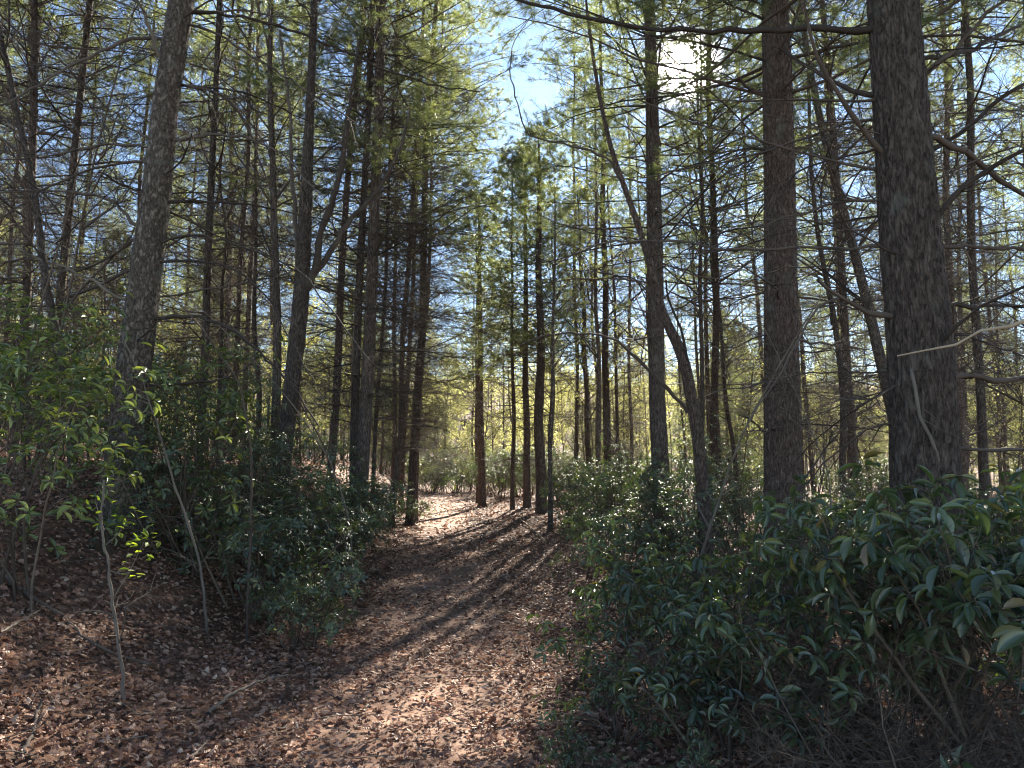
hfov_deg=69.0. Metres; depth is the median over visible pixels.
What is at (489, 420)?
leafing tree
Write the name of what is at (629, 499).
laurel shrub
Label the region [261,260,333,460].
leafing tree
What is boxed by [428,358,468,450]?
leafing tree
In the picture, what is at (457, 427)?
leafing tree
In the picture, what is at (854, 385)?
sapling
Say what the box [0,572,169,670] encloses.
fallen branch
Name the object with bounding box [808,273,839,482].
pine tree
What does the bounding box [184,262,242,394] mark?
sapling
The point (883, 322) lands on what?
broadleaf tree
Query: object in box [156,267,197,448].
leafing tree
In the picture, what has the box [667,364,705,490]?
young pine
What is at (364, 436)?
pine tree
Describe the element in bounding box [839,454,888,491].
laurel shrub
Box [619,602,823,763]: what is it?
bare shrub
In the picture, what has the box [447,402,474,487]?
leafing tree
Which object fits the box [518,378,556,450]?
sapling
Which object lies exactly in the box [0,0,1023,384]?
sky
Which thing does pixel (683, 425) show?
broadleaf tree
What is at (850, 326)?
pine tree
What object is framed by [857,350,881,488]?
broadleaf tree
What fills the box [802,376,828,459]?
leafing tree
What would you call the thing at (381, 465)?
broadleaf tree
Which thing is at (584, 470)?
laurel shrub
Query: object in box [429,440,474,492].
laurel shrub
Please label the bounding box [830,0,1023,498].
pine tree
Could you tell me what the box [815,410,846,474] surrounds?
young pine
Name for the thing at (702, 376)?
broadleaf tree
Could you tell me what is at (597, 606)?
rhododendron bush
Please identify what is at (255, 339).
broadleaf tree
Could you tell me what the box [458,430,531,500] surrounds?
laurel shrub
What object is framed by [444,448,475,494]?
laurel shrub
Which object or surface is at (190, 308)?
young pine
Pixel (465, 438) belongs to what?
leafing shrub
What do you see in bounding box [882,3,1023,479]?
pine tree
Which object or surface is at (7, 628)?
fallen branch
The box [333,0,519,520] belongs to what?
pine tree
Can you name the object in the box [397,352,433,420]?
leafing tree
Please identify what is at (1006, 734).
bare shrub
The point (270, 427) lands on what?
laurel shrub
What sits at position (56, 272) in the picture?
sapling
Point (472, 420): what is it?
pine tree
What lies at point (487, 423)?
leafing tree
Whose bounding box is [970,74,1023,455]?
pine tree
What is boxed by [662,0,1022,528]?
pine tree
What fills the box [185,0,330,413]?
pine tree
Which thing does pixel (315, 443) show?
laurel shrub
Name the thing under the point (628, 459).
laurel shrub
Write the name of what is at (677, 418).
leafing tree
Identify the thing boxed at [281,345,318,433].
young pine
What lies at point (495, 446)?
leafing tree
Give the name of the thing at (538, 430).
pine tree
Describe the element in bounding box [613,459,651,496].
laurel shrub
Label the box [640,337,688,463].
leafing tree
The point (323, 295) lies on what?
leafing tree
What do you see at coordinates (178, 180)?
pine tree
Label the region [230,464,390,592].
laurel shrub
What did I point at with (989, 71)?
pine tree
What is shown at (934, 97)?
pine tree
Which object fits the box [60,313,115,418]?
young pine
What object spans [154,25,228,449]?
pine tree
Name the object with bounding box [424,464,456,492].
laurel shrub
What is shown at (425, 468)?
laurel shrub
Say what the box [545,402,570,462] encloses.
leafing tree
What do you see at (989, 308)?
pine tree
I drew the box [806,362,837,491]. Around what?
leafing tree
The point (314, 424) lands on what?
leafing shrub
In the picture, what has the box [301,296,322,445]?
pine tree
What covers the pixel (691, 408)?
arching tree
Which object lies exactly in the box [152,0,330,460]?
pine tree
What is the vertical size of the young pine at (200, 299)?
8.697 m
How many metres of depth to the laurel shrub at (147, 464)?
7.29 m
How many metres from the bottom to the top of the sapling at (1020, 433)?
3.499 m
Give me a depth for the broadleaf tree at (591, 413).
38.12 m
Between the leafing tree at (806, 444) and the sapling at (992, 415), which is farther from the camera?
the leafing tree at (806, 444)
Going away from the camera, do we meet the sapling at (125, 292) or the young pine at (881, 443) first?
the sapling at (125, 292)
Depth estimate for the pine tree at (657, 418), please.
12.71 m
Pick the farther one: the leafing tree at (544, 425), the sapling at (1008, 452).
the leafing tree at (544, 425)
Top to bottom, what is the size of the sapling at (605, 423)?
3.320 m
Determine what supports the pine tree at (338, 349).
on the ground
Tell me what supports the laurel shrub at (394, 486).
on the ground
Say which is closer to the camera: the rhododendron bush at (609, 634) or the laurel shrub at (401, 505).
the rhododendron bush at (609, 634)
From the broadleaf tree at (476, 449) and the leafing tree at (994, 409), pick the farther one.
the leafing tree at (994, 409)
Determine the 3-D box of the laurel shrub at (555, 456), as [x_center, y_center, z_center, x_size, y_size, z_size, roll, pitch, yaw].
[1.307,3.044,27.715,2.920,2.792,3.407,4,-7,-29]
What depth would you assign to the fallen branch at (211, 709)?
5.04 m
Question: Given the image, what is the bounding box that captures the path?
[267,492,526,767]
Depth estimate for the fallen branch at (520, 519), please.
16.89 m
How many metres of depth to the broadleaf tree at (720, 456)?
26.30 m
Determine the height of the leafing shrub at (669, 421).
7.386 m
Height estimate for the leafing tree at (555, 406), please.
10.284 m
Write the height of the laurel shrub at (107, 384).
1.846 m
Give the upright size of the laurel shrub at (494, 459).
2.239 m
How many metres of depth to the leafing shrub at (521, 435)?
39.01 m
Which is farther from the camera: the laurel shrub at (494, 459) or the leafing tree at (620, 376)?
the leafing tree at (620, 376)
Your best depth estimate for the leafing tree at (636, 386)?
35.27 m
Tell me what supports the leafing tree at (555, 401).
on the ground
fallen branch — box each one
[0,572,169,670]
[0,606,52,636]
[20,700,59,752]
[189,737,209,760]
[206,670,285,715]
[519,518,547,543]
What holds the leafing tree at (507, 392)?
on the ground
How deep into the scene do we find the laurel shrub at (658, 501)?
9.38 m
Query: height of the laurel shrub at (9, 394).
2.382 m
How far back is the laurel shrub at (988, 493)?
7.69 m
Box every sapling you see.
[0,76,133,494]
[0,112,14,139]
[0,298,45,450]
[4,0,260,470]
[6,237,115,460]
[43,189,134,393]
[62,299,106,444]
[64,468,178,704]
[70,333,94,447]
[101,231,170,355]
[156,307,210,431]
[177,279,239,451]
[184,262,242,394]
[225,337,266,421]
[271,346,324,462]
[282,307,333,463]
[301,338,362,473]
[303,325,362,481]
[314,378,350,439]
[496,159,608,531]
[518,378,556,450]
[547,408,602,487]
[564,362,614,480]
[579,378,650,526]
[587,403,645,528]
[587,425,622,473]
[732,347,763,538]
[732,372,763,459]
[733,373,815,453]
[799,348,831,500]
[800,273,880,496]
[800,378,815,511]
[801,389,876,527]
[806,377,859,473]
[820,426,838,495]
[836,396,868,460]
[943,209,1023,440]
[952,74,1023,405]
[956,327,1023,471]
[961,315,1018,482]
[974,321,1023,469]
[987,352,1023,478]
[990,396,1023,470]
[1006,403,1023,442]
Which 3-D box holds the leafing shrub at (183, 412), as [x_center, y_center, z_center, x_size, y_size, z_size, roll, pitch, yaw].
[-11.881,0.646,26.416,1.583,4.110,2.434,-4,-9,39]
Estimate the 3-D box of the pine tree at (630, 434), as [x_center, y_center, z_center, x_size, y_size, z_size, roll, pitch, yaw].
[4.295,-5.482,27.931,5.636,20.247,5.860,1,-6,0]
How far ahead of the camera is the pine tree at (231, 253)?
25.24 m
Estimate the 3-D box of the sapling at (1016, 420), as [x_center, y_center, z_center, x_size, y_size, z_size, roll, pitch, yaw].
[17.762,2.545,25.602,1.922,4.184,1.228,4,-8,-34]
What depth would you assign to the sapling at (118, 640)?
4.61 m
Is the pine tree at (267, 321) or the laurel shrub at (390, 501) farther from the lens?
the pine tree at (267, 321)
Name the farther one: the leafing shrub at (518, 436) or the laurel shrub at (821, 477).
the laurel shrub at (821, 477)
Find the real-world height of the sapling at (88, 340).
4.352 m
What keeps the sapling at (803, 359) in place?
on the ground
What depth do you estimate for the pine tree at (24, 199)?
18.90 m
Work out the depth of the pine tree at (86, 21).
13.51 m
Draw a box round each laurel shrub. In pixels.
[0,284,133,479]
[0,286,125,487]
[0,292,118,463]
[0,326,165,474]
[0,337,172,611]
[0,401,12,438]
[26,342,269,508]
[38,404,109,442]
[70,311,248,463]
[75,400,328,578]
[77,331,289,543]
[146,419,316,541]
[154,457,368,625]
[155,353,302,477]
[180,352,376,508]
[191,450,370,601]
[227,434,270,445]
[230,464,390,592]
[240,543,368,653]
[289,446,433,551]
[289,462,401,574]
[293,429,316,456]
[301,431,345,455]
[301,436,339,458]
[320,438,349,459]
[337,467,408,534]
[369,439,407,476]
[370,438,408,471]
[378,482,416,527]
[386,456,425,485]
[396,488,443,525]
[406,447,458,492]
[406,459,451,492]
[408,443,434,489]
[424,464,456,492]
[425,424,500,492]
[426,458,474,492]
[428,453,464,491]
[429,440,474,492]
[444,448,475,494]
[444,451,509,495]
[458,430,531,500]
[485,451,522,490]
[491,445,547,496]
[495,450,547,494]
[496,446,547,493]
[498,437,580,497]
[520,432,585,494]
[533,448,626,497]
[538,459,599,526]
[544,452,640,539]
[546,475,710,590]
[555,416,693,537]
[561,444,695,551]
[571,448,735,565]
[592,419,674,480]
[594,454,762,581]
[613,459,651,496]
[621,408,761,552]
[629,446,651,490]
[636,415,763,508]
[661,424,819,568]
[676,415,762,500]
[686,447,753,485]
[711,444,850,553]
[722,453,762,500]
[803,474,890,560]
[803,481,889,580]
[805,470,837,491]
[816,458,839,496]
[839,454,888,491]
[842,469,889,549]
[864,457,888,486]
[875,460,888,487]
[964,481,1023,594]
[968,453,978,495]
[991,444,1023,492]
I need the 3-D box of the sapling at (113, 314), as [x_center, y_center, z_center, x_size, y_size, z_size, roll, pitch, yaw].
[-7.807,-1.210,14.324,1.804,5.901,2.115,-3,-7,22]
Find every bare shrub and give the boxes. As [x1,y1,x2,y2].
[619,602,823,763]
[698,573,1020,767]
[701,615,1023,767]
[726,574,1023,717]
[782,668,1023,767]
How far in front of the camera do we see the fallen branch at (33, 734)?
3.95 m
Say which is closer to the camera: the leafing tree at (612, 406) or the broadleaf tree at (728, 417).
the broadleaf tree at (728, 417)
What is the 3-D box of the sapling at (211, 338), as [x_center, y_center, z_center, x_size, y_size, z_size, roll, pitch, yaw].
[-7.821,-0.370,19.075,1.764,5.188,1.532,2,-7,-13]
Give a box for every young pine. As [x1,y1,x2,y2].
[0,220,48,437]
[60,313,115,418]
[67,226,167,408]
[157,219,251,450]
[168,234,271,424]
[206,318,253,437]
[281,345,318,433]
[299,251,391,470]
[310,302,363,459]
[339,312,392,440]
[422,400,458,465]
[567,408,594,471]
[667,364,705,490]
[673,413,704,459]
[687,367,742,471]
[705,342,759,462]
[719,318,762,459]
[721,345,763,489]
[742,378,804,480]
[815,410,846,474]
[838,390,888,489]
[863,414,885,462]
[955,286,993,439]
[969,384,1011,481]
[972,388,1020,473]
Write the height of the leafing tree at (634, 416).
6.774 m
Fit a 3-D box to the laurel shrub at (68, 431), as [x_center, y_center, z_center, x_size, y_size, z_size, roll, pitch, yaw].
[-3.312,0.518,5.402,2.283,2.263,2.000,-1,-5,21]
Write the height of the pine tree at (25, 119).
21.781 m
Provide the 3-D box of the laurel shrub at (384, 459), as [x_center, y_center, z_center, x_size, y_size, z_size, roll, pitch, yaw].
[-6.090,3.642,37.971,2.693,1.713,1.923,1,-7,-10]
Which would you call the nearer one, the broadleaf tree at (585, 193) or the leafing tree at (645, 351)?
the broadleaf tree at (585, 193)
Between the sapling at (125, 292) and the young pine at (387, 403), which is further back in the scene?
the young pine at (387, 403)
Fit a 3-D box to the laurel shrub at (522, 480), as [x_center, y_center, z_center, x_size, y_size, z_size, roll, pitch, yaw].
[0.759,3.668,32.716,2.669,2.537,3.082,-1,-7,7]
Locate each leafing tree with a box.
[0,205,23,294]
[33,245,108,361]
[115,182,193,447]
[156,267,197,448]
[158,284,189,447]
[192,224,269,425]
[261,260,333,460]
[264,300,314,408]
[282,232,390,449]
[390,298,442,416]
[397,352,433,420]
[410,307,461,462]
[427,345,470,491]
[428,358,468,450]
[440,334,468,441]
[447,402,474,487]
[451,286,531,451]
[451,404,470,466]
[462,384,501,452]
[464,368,509,461]
[485,310,555,480]
[485,412,501,458]
[510,311,548,432]
[522,380,568,450]
[529,325,579,464]
[530,330,570,473]
[531,363,568,438]
[544,359,574,486]
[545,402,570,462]
[592,318,648,439]
[594,368,622,443]
[602,327,647,466]
[612,329,648,456]
[618,372,649,452]
[619,350,648,459]
[623,341,680,454]
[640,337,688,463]
[666,385,684,446]
[677,335,738,440]
[693,303,749,438]
[727,322,762,449]
[800,362,825,490]
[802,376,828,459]
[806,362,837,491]
[831,298,885,491]
[967,336,1023,475]
[967,338,1023,493]
[969,368,1010,488]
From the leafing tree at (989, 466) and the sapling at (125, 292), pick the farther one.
the leafing tree at (989, 466)
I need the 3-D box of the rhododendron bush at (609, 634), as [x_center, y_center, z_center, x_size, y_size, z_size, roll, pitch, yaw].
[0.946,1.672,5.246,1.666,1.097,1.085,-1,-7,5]
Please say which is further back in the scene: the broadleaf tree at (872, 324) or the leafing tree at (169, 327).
the leafing tree at (169, 327)
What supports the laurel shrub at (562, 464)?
on the ground
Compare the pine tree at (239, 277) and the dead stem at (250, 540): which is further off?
the pine tree at (239, 277)
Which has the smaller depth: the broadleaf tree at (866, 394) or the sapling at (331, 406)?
the sapling at (331, 406)
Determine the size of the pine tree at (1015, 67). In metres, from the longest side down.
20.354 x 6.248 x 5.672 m
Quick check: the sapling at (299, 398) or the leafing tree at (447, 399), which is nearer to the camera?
the sapling at (299, 398)
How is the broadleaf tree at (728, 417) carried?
on the ground
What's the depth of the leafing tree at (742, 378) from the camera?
46.46 m
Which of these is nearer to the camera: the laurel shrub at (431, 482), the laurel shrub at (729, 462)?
the laurel shrub at (729, 462)
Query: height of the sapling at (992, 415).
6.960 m
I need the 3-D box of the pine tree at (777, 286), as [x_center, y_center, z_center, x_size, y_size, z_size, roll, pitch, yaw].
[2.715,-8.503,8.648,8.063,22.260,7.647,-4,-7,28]
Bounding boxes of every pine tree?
[0,0,83,300]
[0,0,127,443]
[0,0,131,440]
[0,0,195,395]
[0,0,201,458]
[0,0,232,456]
[0,0,490,535]
[0,1,41,400]
[0,62,50,402]
[13,0,267,390]
[19,0,135,387]
[38,0,345,466]
[57,0,206,400]
[59,123,126,367]
[78,183,136,366]
[124,0,301,455]
[129,0,361,459]
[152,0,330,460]
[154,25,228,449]
[156,129,203,447]
[165,39,260,451]
[169,0,513,504]
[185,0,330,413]
[197,0,561,529]
[201,0,507,520]
[227,0,509,555]
[248,10,352,457]
[251,160,306,454]
[280,0,547,525]
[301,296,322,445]
[313,0,510,491]
[315,0,548,525]
[324,0,494,509]
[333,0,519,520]
[429,180,534,507]
[440,239,500,489]
[446,141,570,509]
[455,145,594,507]
[461,0,860,552]
[470,116,601,513]
[481,0,1023,710]
[487,0,1023,609]
[509,0,708,504]
[517,0,628,492]
[540,0,875,528]
[546,53,643,463]
[559,2,696,493]
[609,309,644,463]
[644,110,749,455]
[646,0,763,485]
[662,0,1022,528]
[669,1,835,466]
[719,236,760,489]
[726,165,847,497]
[729,0,1022,460]
[730,0,1023,498]
[732,21,876,500]
[733,188,812,467]
[744,0,888,502]
[803,106,882,494]
[803,315,828,486]
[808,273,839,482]
[809,316,837,485]
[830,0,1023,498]
[835,102,969,461]
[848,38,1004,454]
[853,2,1021,471]
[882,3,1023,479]
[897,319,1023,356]
[941,92,1023,485]
[955,281,996,473]
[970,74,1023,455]
[970,166,1023,465]
[980,0,1023,403]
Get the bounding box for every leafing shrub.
[156,353,194,448]
[303,385,328,455]
[449,409,491,490]
[455,421,497,461]
[495,399,547,475]
[508,415,547,451]
[516,361,565,453]
[613,340,687,479]
[803,411,838,492]
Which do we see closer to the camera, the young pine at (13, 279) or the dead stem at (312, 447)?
the dead stem at (312, 447)
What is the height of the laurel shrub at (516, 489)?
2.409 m
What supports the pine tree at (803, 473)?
on the ground
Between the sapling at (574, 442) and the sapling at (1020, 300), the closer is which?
the sapling at (1020, 300)
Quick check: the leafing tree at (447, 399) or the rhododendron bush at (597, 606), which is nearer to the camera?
the rhododendron bush at (597, 606)
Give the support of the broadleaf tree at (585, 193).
on the ground
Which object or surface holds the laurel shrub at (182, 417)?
on the ground
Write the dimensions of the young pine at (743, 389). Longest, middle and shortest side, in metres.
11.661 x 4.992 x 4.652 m
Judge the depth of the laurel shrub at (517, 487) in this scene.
32.43 m
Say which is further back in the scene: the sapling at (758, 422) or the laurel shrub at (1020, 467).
the laurel shrub at (1020, 467)
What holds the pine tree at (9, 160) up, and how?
on the ground
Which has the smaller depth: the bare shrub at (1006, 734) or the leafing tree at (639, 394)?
the bare shrub at (1006, 734)
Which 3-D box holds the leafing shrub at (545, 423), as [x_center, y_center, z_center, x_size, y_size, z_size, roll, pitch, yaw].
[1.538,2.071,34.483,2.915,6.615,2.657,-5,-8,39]
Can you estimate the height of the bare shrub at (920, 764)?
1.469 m
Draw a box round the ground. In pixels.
[0,379,1023,767]
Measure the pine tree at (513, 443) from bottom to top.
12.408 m
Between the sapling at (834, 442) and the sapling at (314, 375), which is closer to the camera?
the sapling at (314, 375)
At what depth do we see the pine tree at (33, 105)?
12.56 m
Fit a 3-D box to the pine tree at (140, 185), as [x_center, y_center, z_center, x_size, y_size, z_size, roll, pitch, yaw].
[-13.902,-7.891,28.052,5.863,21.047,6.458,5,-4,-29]
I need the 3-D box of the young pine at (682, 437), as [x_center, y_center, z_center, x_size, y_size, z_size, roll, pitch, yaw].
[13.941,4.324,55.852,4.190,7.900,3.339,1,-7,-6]
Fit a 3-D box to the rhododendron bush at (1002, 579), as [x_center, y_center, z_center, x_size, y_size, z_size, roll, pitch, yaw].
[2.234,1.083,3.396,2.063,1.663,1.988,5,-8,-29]
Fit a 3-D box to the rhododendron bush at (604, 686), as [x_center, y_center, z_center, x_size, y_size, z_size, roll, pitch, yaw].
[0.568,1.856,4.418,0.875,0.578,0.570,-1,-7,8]
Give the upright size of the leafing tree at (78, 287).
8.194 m
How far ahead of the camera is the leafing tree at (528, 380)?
59.85 m
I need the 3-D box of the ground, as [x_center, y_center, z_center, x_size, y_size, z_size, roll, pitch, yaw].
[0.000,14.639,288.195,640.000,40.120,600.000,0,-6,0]
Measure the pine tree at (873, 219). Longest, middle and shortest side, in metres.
23.829 x 7.315 x 6.640 m
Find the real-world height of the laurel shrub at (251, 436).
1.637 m
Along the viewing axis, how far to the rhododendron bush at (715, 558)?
5.80 m
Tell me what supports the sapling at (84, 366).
on the ground
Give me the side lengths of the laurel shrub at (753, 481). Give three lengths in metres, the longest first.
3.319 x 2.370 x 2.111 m
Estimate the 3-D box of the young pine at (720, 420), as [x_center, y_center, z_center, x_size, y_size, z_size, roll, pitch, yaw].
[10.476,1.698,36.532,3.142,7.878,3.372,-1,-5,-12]
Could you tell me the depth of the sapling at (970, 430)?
10.92 m
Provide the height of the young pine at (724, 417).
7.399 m
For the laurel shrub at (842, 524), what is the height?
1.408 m
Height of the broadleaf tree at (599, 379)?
12.464 m
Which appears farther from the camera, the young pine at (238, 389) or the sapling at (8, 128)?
the young pine at (238, 389)
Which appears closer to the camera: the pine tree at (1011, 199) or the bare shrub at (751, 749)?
the bare shrub at (751, 749)
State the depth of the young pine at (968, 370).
42.79 m
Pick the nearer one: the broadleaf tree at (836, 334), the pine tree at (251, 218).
the broadleaf tree at (836, 334)
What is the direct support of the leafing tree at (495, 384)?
on the ground
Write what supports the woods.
on the ground
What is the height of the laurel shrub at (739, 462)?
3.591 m
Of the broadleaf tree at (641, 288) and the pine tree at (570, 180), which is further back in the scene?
the pine tree at (570, 180)
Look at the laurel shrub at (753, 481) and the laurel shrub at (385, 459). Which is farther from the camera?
the laurel shrub at (385, 459)
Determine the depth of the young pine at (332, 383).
33.99 m
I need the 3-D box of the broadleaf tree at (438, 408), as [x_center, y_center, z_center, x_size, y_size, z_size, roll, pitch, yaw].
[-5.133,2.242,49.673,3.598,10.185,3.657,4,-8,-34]
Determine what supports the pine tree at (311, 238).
on the ground
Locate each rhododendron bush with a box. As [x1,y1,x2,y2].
[525,541,771,702]
[531,646,683,751]
[535,721,621,767]
[567,518,726,648]
[591,491,988,707]
[591,513,848,661]
[597,621,857,767]
[621,727,740,767]
[655,490,1023,748]
[742,449,1023,767]
[750,479,1023,748]
[848,463,1023,762]
[858,464,1023,661]
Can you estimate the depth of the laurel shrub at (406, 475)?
37.45 m
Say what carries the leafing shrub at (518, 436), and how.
on the ground
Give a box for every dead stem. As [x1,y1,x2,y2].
[105,316,237,633]
[120,250,284,643]
[190,300,354,604]
[225,320,366,598]
[663,275,836,574]
[748,306,864,534]
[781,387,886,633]
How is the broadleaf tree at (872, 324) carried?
on the ground
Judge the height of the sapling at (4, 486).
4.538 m
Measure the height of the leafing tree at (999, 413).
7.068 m
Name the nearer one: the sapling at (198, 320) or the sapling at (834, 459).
the sapling at (198, 320)
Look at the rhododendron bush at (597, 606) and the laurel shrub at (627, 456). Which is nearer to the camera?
the rhododendron bush at (597, 606)
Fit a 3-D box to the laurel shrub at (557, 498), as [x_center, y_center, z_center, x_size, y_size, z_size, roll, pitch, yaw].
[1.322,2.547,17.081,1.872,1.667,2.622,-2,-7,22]
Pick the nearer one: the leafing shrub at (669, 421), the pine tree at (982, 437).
the pine tree at (982, 437)
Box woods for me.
[1,353,1023,474]
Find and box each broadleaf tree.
[0,0,77,463]
[0,62,47,312]
[18,192,92,438]
[70,237,124,448]
[167,82,267,466]
[183,0,411,473]
[190,83,327,458]
[376,332,390,473]
[421,349,459,483]
[448,192,507,503]
[484,296,531,488]
[491,367,517,436]
[504,197,601,440]
[522,174,646,495]
[536,60,687,516]
[559,144,668,483]
[572,108,675,365]
[574,362,602,488]
[625,2,757,432]
[636,266,709,496]
[667,194,762,523]
[675,107,763,499]
[697,0,943,546]
[733,0,1004,418]
[852,262,885,419]
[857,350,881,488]
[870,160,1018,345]
[964,217,1022,492]
[965,195,1023,504]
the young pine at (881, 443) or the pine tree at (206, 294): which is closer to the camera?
the pine tree at (206, 294)
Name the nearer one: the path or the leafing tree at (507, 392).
the path
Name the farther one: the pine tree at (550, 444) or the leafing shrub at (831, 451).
the leafing shrub at (831, 451)
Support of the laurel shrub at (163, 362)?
on the ground
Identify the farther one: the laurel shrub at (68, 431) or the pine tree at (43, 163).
the pine tree at (43, 163)
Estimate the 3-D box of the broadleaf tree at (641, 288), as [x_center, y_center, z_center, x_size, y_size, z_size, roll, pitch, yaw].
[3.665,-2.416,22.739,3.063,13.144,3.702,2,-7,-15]
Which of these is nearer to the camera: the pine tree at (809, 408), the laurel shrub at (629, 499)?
the laurel shrub at (629, 499)
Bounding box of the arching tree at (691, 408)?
[501,0,714,591]
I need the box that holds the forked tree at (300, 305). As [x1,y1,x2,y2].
[201,0,426,530]
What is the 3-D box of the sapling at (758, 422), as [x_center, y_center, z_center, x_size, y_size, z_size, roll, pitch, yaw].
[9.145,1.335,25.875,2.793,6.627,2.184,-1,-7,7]
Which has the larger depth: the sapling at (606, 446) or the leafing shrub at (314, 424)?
the leafing shrub at (314, 424)
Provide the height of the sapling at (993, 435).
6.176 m
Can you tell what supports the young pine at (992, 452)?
on the ground
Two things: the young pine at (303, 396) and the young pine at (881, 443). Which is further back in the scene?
the young pine at (303, 396)
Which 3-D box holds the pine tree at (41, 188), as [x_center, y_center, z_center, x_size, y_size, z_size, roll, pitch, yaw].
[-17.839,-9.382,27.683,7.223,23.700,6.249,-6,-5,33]
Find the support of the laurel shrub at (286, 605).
on the ground
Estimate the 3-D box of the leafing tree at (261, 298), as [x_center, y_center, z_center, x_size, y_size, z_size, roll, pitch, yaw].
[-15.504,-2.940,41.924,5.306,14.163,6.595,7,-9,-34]
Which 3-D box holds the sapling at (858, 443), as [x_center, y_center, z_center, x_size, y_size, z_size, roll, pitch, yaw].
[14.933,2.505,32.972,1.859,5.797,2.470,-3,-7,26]
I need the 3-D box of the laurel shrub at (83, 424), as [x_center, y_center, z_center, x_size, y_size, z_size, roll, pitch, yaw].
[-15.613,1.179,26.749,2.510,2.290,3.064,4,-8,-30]
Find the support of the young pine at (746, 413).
on the ground
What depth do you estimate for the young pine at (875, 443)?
70.70 m
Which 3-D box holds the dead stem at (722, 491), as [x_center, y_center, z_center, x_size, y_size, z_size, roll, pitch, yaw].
[2.017,0.668,6.372,0.878,3.013,1.616,4,-7,-30]
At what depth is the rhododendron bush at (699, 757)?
3.47 m
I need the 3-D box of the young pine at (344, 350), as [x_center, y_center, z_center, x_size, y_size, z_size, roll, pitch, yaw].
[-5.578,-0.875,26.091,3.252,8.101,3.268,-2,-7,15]
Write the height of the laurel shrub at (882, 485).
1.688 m
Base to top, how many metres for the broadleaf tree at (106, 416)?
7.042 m
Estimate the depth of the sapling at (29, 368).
14.83 m
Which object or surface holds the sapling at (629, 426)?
on the ground
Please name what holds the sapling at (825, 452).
on the ground
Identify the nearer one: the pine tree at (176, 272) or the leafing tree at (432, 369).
the pine tree at (176, 272)
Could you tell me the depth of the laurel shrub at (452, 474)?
38.97 m
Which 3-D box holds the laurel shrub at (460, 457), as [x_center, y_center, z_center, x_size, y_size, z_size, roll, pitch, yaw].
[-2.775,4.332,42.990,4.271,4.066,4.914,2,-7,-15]
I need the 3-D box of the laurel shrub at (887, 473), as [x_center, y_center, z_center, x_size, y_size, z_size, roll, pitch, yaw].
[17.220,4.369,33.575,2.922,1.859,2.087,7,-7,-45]
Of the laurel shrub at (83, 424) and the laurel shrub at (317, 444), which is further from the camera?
the laurel shrub at (317, 444)
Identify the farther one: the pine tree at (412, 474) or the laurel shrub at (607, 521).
the pine tree at (412, 474)
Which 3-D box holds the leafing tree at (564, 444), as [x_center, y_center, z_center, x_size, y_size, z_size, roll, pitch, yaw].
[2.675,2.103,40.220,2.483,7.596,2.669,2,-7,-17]
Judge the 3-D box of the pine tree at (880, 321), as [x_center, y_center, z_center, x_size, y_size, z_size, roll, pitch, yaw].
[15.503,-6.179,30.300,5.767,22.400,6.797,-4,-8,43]
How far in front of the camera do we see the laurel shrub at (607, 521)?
8.84 m
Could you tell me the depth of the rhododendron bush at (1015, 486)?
5.66 m
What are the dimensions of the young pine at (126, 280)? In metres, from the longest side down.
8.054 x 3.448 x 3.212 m
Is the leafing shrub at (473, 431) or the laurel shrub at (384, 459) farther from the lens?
the leafing shrub at (473, 431)
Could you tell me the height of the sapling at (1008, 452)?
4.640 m
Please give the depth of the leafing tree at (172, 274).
35.46 m
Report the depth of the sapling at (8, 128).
9.03 m
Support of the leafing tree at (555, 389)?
on the ground
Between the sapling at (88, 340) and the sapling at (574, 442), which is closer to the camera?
the sapling at (574, 442)
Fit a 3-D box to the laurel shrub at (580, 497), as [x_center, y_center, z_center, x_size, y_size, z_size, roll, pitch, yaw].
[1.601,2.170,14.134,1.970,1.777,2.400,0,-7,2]
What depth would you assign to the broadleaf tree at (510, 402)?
44.85 m
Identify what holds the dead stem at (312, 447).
on the ground
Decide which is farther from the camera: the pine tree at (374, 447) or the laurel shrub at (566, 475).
the laurel shrub at (566, 475)
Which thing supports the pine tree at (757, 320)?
on the ground
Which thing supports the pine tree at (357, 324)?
on the ground
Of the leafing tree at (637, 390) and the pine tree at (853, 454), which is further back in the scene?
the leafing tree at (637, 390)
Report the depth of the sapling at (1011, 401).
22.07 m
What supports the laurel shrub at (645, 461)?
on the ground
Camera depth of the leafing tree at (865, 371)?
50.26 m
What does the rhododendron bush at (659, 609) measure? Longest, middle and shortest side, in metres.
2.289 x 2.021 x 1.355 m
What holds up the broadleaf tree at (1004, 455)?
on the ground
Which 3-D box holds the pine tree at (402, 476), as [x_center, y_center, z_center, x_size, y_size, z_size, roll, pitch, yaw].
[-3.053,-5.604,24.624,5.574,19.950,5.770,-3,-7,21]
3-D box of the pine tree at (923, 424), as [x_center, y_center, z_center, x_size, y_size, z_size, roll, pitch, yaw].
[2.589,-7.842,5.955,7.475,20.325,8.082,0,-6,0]
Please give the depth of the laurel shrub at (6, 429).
32.74 m
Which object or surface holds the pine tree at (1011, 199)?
on the ground

